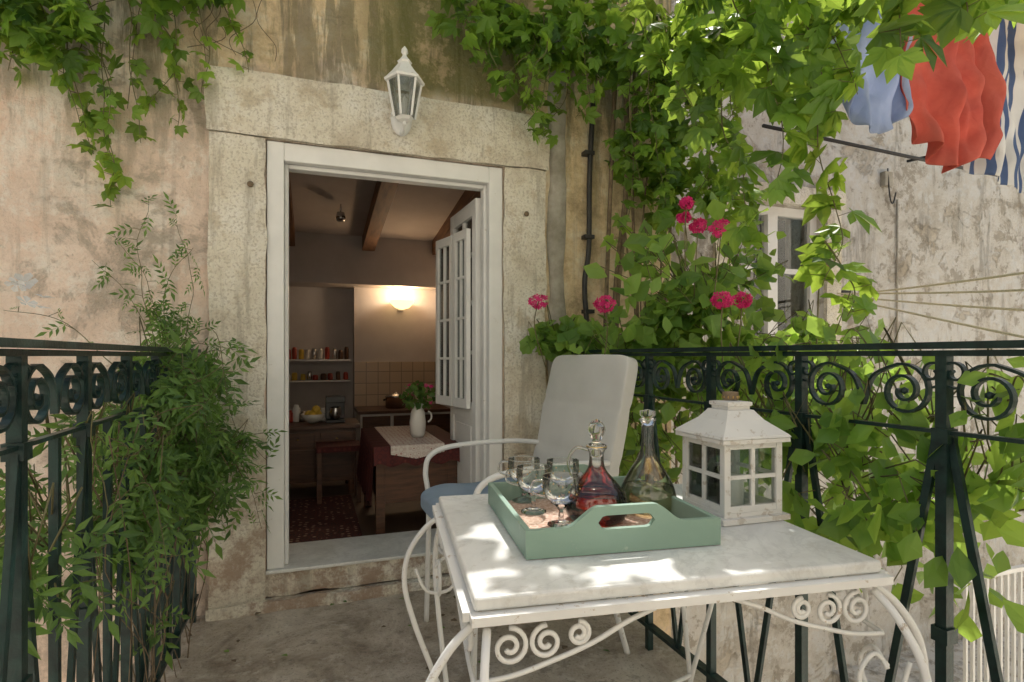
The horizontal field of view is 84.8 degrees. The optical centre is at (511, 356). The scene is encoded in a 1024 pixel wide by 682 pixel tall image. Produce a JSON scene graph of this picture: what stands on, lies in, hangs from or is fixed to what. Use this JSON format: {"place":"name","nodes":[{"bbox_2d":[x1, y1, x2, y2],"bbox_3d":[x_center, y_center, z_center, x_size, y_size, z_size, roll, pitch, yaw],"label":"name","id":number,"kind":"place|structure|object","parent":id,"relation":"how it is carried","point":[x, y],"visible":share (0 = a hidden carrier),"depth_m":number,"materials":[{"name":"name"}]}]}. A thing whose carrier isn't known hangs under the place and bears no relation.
{"place":"outdoors","nodes":[
{"label":"outdoors","id":0,"kind":"place"},
{"bbox_2d":[133,586,705,681],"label":"balcony floor","id":1,"kind":"structure","parent":0,"point":[307,644],"depth_m":2.14,"materials":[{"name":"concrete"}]},
{"bbox_2d":[0,337,200,681],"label":"wrought iron railing","id":2,"kind":"object","parent":1,"relation":"on","point":[20,398],"visible":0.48,"depth_m":1.18,"materials":[{"name":"metal"}]},
{"bbox_2d":[0,200,282,681],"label":"jasmine bush","id":3,"kind":"object","parent":1,"relation":"on","point":[197,457],"visible":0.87,"depth_m":1.58,"materials":[{"name":"green plant"}]},
{"bbox_2d":[249,611,555,681],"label":"fallen leaves","id":4,"kind":"object","parent":1,"relation":"on","point":[353,619],"visible":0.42,"depth_m":2.22,"materials":[{"name":"brown plant"}]},
{"bbox_2d":[421,354,637,681],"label":"garden chair","id":5,"kind":"object","parent":1,"relation":"on","point":[592,387],"visible":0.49,"depth_m":2.28,"materials":[{"name":"white metal"}]},
{"bbox_2d":[402,483,931,681],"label":"garden table","id":6,"kind":"object","parent":1,"relation":"on","point":[491,569],"visible":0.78,"depth_m":0.98,"materials":[{"name":"white stone"}]},
{"bbox_2d":[488,464,720,559],"bbox_3d":[0.174,0.325,1.251,0.392,0.088,0.400,0,0,-12],"label":"serving tray","id":7,"kind":"object","parent":6,"relation":"on","point":[671,521],"visible":0.73,"depth_m":1.07,"materials":[{"name":"green paint"}]},
{"bbox_2d":[498,456,539,503],"bbox_3d":[0.025,0.307,1.399,0.091,0.105,0.086,0,0,-35],"label":"drinking glass","id":8,"kind":"object","parent":7,"relation":"on","point":[524,499],"visible":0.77,"depth_m":1.41,"materials":[{"name":"white"}]},
{"bbox_2d":[505,463,551,514],"bbox_3d":[0.044,0.307,1.297,0.094,0.105,0.082,0,0,-35],"label":"drinking glass","id":9,"kind":"object","parent":7,"relation":"on","point":[533,509],"visible":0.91,"depth_m":1.30,"materials":[{"name":"white"}]},
{"bbox_2d":[530,472,580,526],"bbox_3d":[0.100,0.307,1.203,0.095,0.105,0.082,0,0,30],"label":"drinking glass","id":10,"kind":"object","parent":7,"relation":"on","point":[561,504],"visible":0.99,"depth_m":1.20,"materials":[{"name":"white"}]},
{"bbox_2d":[539,457,579,504],"bbox_3d":[0.121,0.307,1.375,0.083,0.105,0.093,0,0,25],"label":"drinking glass","id":11,"kind":"object","parent":7,"relation":"on","point":[563,483],"visible":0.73,"depth_m":1.39,"materials":[{"name":"white"}]},
{"bbox_2d":[565,419,627,526],"bbox_3d":[0.186,0.249,1.235,0.138,0.222,0.138,0,0,-20],"label":"juice carafe","id":12,"kind":"object","parent":7,"relation":"on","point":[600,485],"visible":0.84,"depth_m":1.23,"materials":[{"name":"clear glass"}]},
{"bbox_2d":[621,409,676,515],"bbox_3d":[0.317,0.242,1.310,0.130,0.236,0.130,0,0,-20],"label":"glass decanter","id":13,"kind":"object","parent":7,"relation":"on","point":[643,465],"visible":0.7,"depth_m":1.34,"materials":[{"name":"white"}]},
{"bbox_2d":[675,391,790,526],"bbox_3d":[0.516,0.226,1.325,0.190,0.286,0.190,0,0,-20],"label":"candle lantern","id":14,"kind":"object","parent":6,"relation":"on","point":[730,425],"visible":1,"depth_m":1.27,"materials":[{"name":"white paint"}]},
{"bbox_2d":[586,340,1023,681],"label":"wrought iron railing","id":15,"kind":"object","parent":1,"relation":"on","point":[945,459],"visible":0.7,"depth_m":1.24,"materials":[{"name":"metal"}]},
{"bbox_2d":[720,306,1023,631],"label":"railing vine","id":16,"kind":"object","parent":15,"relation":"attached to","point":[833,442],"visible":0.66,"depth_m":1.29,"materials":[{"name":"green plant"}]},
{"bbox_3d":[2.634,-2.145,3.202,3.500,0.077,0.008,0,0,-20],"label":"laundry line","id":17,"kind":"object","parent":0,"visible":0},
{"bbox_2d":[822,0,912,133],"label":"blue shirt","id":18,"kind":"object","parent":17,"relation":"hanging from","point":[879,107],"visible":0.34,"depth_m":2.94,"materials":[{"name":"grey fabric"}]},
{"bbox_2d":[900,0,1006,173],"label":"coral shirt","id":19,"kind":"object","parent":17,"relation":"hanging from","point":[955,115],"visible":0.67,"depth_m":3.10,"materials":[{"name":"fabric"}]},
{"bbox_2d":[963,11,1023,192],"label":"striped towel","id":20,"kind":"object","parent":17,"relation":"hanging from","point":[1005,164],"visible":0.56,"depth_m":3.39,"materials":[{"name":"fabric"}]},
{"label":"ground","id":21,"kind":"structure","parent":0,"visible":0},
{"bbox_2d":[0,0,670,681],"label":"facade wall","id":22,"kind":"structure","parent":21,"relation":"on","point":[54,218],"depth_m":2.38,"materials":[{"name":"paint"}]},
{"bbox_2d":[204,65,549,621],"bbox_3d":[-0.614,-0.055,2.818,1.604,2.402,0.404,0,0,-20],"label":"stone door surround","id":23,"kind":"object","parent":22,"relation":"attached to","point":[248,112],"visible":0.72,"depth_m":2.52,"materials":[{"name":"stone"}]},
{"bbox_2d":[266,528,442,574],"bbox_3d":[-0.626,0.962,2.843,1.115,0.016,0.370,0,0,-20],"label":"door sill","id":24,"kind":"structure","parent":23,"relation":"attached to","point":[319,554],"depth_m":2.75,"materials":[{"name":"white stone"}]},
{"bbox_2d":[267,141,501,569],"bbox_3d":[-0.588,-0.005,2.733,1.109,1.916,0.102,0,0,-20],"label":"door frame","id":25,"kind":"object","parent":23,"relation":"attached to","point":[284,159],"visible":0.87,"depth_m":2.61,"materials":[{"name":"white wood"}]},
{"bbox_2d":[436,235,452,405],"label":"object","id":26,"kind":"object","parent":25,"relation":"attached to","point":[444,321],"depth_m":3.24,"materials":[{"name":"white wood"}]},
{"bbox_2d":[453,228,470,408],"bbox_3d":[-0.275,-0.200,3.059,0.025,0.960,0.170,0,0,-31],"label":"window leaf","id":27,"kind":"object","parent":25,"relation":"attached to","point":[462,319],"visible":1,"depth_m":3.05,"materials":[{"name":"white wood"}]},
{"bbox_2d":[450,198,480,482],"bbox_3d":[-0.265,0.060,3.161,0.035,1.780,0.470,0,0,-23],"label":"door leaf","id":28,"kind":"object","parent":25,"relation":"attached to","point":[465,425],"visible":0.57,"depth_m":2.97,"materials":[{"name":"white wood"}]},
{"bbox_2d":[247,181,528,215],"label":"iron wall studs","id":29,"kind":"object","parent":23,"relation":"attached to","point":[251,184],"visible":1,"depth_m":2.44,"materials":[{"name":"brown metal"}]},
{"bbox_2d":[384,46,424,135],"bbox_3d":[-0.496,-1.225,2.577,0.186,0.377,0.203,0,0,-20],"label":"wall lantern","id":30,"kind":"object","parent":23,"relation":"attached to","point":[402,75],"depth_m":2.55,"materials":[{"name":"white metal"}]},
{"bbox_2d":[289,172,480,535],"bbox_3d":[-1.996,-0.355,4.281,3.740,3.050,3.260,0,0,-20],"label":"interior room","id":31,"kind":"object","parent":22,"relation":"attached to","point":[362,264],"visible":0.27,"depth_m":5.67,"materials":[{"name":"paint"}]},
{"bbox_2d":[289,359,349,382],"bbox_3d":[-2.179,0.146,5.628,1.060,0.228,0.199,0,0,-20],"label":"wall shelf","id":32,"kind":"object","parent":31,"relation":"attached to","point":[326,380],"depth_m":5.62,"materials":[{"name":"white wood"}]},
{"bbox_2d":[289,347,348,379],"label":"spice jars","id":33,"kind":"object","parent":32,"relation":"on","point":[311,354],"visible":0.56,"depth_m":5.67,"materials":[{"name":"multicoloured glass"}]},
{"bbox_2d":[289,418,359,492],"bbox_3d":[-1.748,0.762,4.181,1.160,0.515,0.455,0,0,-20],"label":"sideboard","id":34,"kind":"object","parent":31,"relation":"on","point":[304,437],"visible":0.39,"depth_m":4.09,"materials":[{"name":"brown wood"}]},
{"bbox_2d":[289,405,325,422],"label":"kitchen jars","id":35,"kind":"object","parent":34,"relation":"on","point":[295,412],"visible":0.55,"depth_m":4.27,"materials":[{"name":"white ceramic"}]},
{"bbox_2d":[300,405,325,423],"bbox_3d":[-1.495,0.434,4.216,0.180,0.138,0.180,0,0,-20],"label":"fruit bowl","id":36,"kind":"object","parent":34,"relation":"on","point":[315,414],"visible":1,"depth_m":4.17,"materials":[{"name":"white ceramic"}]},
{"bbox_2d":[325,395,344,422],"bbox_3d":[-1.358,0.403,4.307,0.140,0.200,0.160,0,0,-20],"label":"coffee machine","id":37,"kind":"object","parent":34,"relation":"on","point":[335,408],"visible":1,"depth_m":4.25,"materials":[{"name":"black plastic"}]},
{"bbox_2d":[289,495,361,543],"bbox_3d":[-1.383,1.013,3.396,0.860,0.010,1.140,0,0,-20],"label":"patterned rug","id":38,"kind":"object","parent":31,"relation":"on","point":[328,518],"visible":0.21,"depth_m":3.46,"materials":[{"name":"red carpet"}]},
{"bbox_2d":[316,440,360,503],"bbox_3d":[-1.229,0.820,3.976,0.300,0.400,0.250,0,0,-20],"label":"upholstered stool","id":39,"kind":"object","parent":31,"relation":"on","point":[337,446],"visible":0.8,"depth_m":3.89,"materials":[{"name":"brown wood"}]},
{"bbox_2d":[336,204,345,221],"bbox_3d":[-1.442,-1.220,4.723,0.080,0.160,0.078,0,0,-20],"label":"ceiling spotlight","id":40,"kind":"object","parent":31,"relation":"attached to","point":[340,216],"visible":0.93,"depth_m":4.70,"materials":[{"name":"metal"}]},
{"bbox_2d":[389,299,413,310],"bbox_3d":[-1.139,-0.527,5.808,0.260,0.095,0.260,0,0,-20],"label":"wall sconce","id":41,"kind":"object","parent":31,"relation":"attached to","point":[400,304],"depth_m":5.73,"materials":[{"name":"white glass"}]},
{"bbox_2d":[354,404,449,440],"bbox_3d":[-1.108,0.770,5.656,0.895,0.500,0.534,0,0,-20],"label":"kitchen counter","id":42,"kind":"object","parent":31,"relation":"on","point":[373,416],"visible":0.43,"depth_m":5.41,"materials":[{"name":"brown wood"}]},
{"bbox_2d":[383,391,405,408],"bbox_3d":[-1.166,0.435,5.617,0.211,0.165,0.210,0,0,25],"label":"cooking pot","id":43,"kind":"object","parent":42,"relation":"on","point":[391,401],"visible":0.85,"depth_m":5.53,"materials":[{"name":"metal"}]},
{"bbox_2d":[364,458,456,534],"bbox_3d":[-0.654,0.760,3.554,0.500,0.520,0.830,0,0,-20],"label":"dining table","id":44,"kind":"object","parent":31,"relation":"on","point":[403,482],"visible":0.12,"depth_m":3.15,"materials":[{"name":"brown wood"}]},
{"bbox_2d":[357,425,459,505],"bbox_3d":[-0.667,0.666,3.542,0.552,0.347,0.886,0,0,-20],"label":"table cloth","id":45,"kind":"object","parent":44,"relation":"on","point":[391,446],"visible":0.94,"depth_m":3.21,"materials":[{"name":"fabric"}]},
{"bbox_2d":[410,403,432,437],"bbox_3d":[-0.560,0.391,3.416,0.129,0.200,0.100,0,0,12],"label":"white jug","id":46,"kind":"object","parent":45,"relation":"on","point":[417,423],"visible":0.91,"depth_m":3.38,"materials":[{"name":"ceramic"}]},
{"bbox_2d":[398,377,435,408],"bbox_3d":[-0.570,0.292,3.422,0.266,0.337,0.171,0,0,-20],"label":"flower bouquet","id":47,"kind":"object","parent":46,"relation":"in","point":[413,390],"visible":0.96,"depth_m":3.40,"materials":[{"name":"green plant"}]},
{"bbox_2d":[0,0,1023,596],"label":"virginia creeper","id":48,"kind":"object","parent":22,"relation":"attached to","point":[700,60],"visible":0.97,"depth_m":2.10,"materials":[{"name":"green plant"}]},
{"bbox_2d":[546,78,566,376],"bbox_3d":[0.249,-0.780,2.976,0.136,2.600,0.027,0,0,-20],"label":"cement render strip","id":49,"kind":"object","parent":22,"relation":"attached to","point":[556,225],"visible":0.45,"depth_m":2.96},
{"bbox_2d":[581,99,595,333],"bbox_3d":[0.411,-0.330,3.021,0.076,2.101,0.049,0,0,-20],"label":"drain pipe","id":50,"kind":"object","parent":22,"relation":"attached to","point":[589,237],"visible":0.69,"depth_m":3.01,"materials":[{"name":"black metal"}]},
{"bbox_2d":[518,184,898,490],"bbox_3d":[0.803,0.101,2.466,1.635,1.697,0.928,0,0,14],"label":"geranium plant","id":51,"kind":"object","parent":21,"relation":"on","point":[707,312],"visible":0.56,"depth_m":2.43,"materials":[{"name":"green plant"}]},
{"bbox_2d":[671,0,1023,681],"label":"neighbour house","id":52,"kind":"structure","parent":21,"relation":"on","point":[955,224],"depth_m":4.95,"materials":[{"name":"paint"}]},
{"bbox_2d":[709,182,845,365],"bbox_3d":[2.087,-0.650,4.648,1.368,1.451,0.499,0,0,-20],"label":"window frame","id":53,"kind":"structure","parent":52,"relation":"in","point":[775,261],"depth_m":4.64,"materials":[{"name":"wood"}]},
{"bbox_2d":[762,124,996,203],"bbox_3d":[3.193,-1.537,4.772,2.802,0.431,0.239,0,0,-18],"label":"iron wall bar","id":54,"kind":"object","parent":52,"relation":"attached to","point":[913,158],"visible":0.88,"depth_m":4.61,"materials":[{"name":"black metal"}]},
{"bbox_2d":[880,171,897,342],"bbox_3d":[3.312,-0.840,4.903,0.197,1.520,0.049,0,0,-20],"label":"electric conduit","id":55,"kind":"object","parent":52,"relation":"attached to","point":[884,178],"visible":0.78,"depth_m":4.94,"materials":[{"name":"grey plastic"}]},
{"bbox_2d":[825,272,1023,336],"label":"clothes line","id":56,"kind":"object","parent":52,"relation":"attached to","point":[982,307],"visible":0.69,"depth_m":3.18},
{"bbox_2d":[832,565,1023,681],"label":"white balustrade","id":57,"kind":"object","parent":21,"relation":"on","point":[970,662],"visible":0.57,"depth_m":4.11,"materials":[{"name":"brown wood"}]}
]}

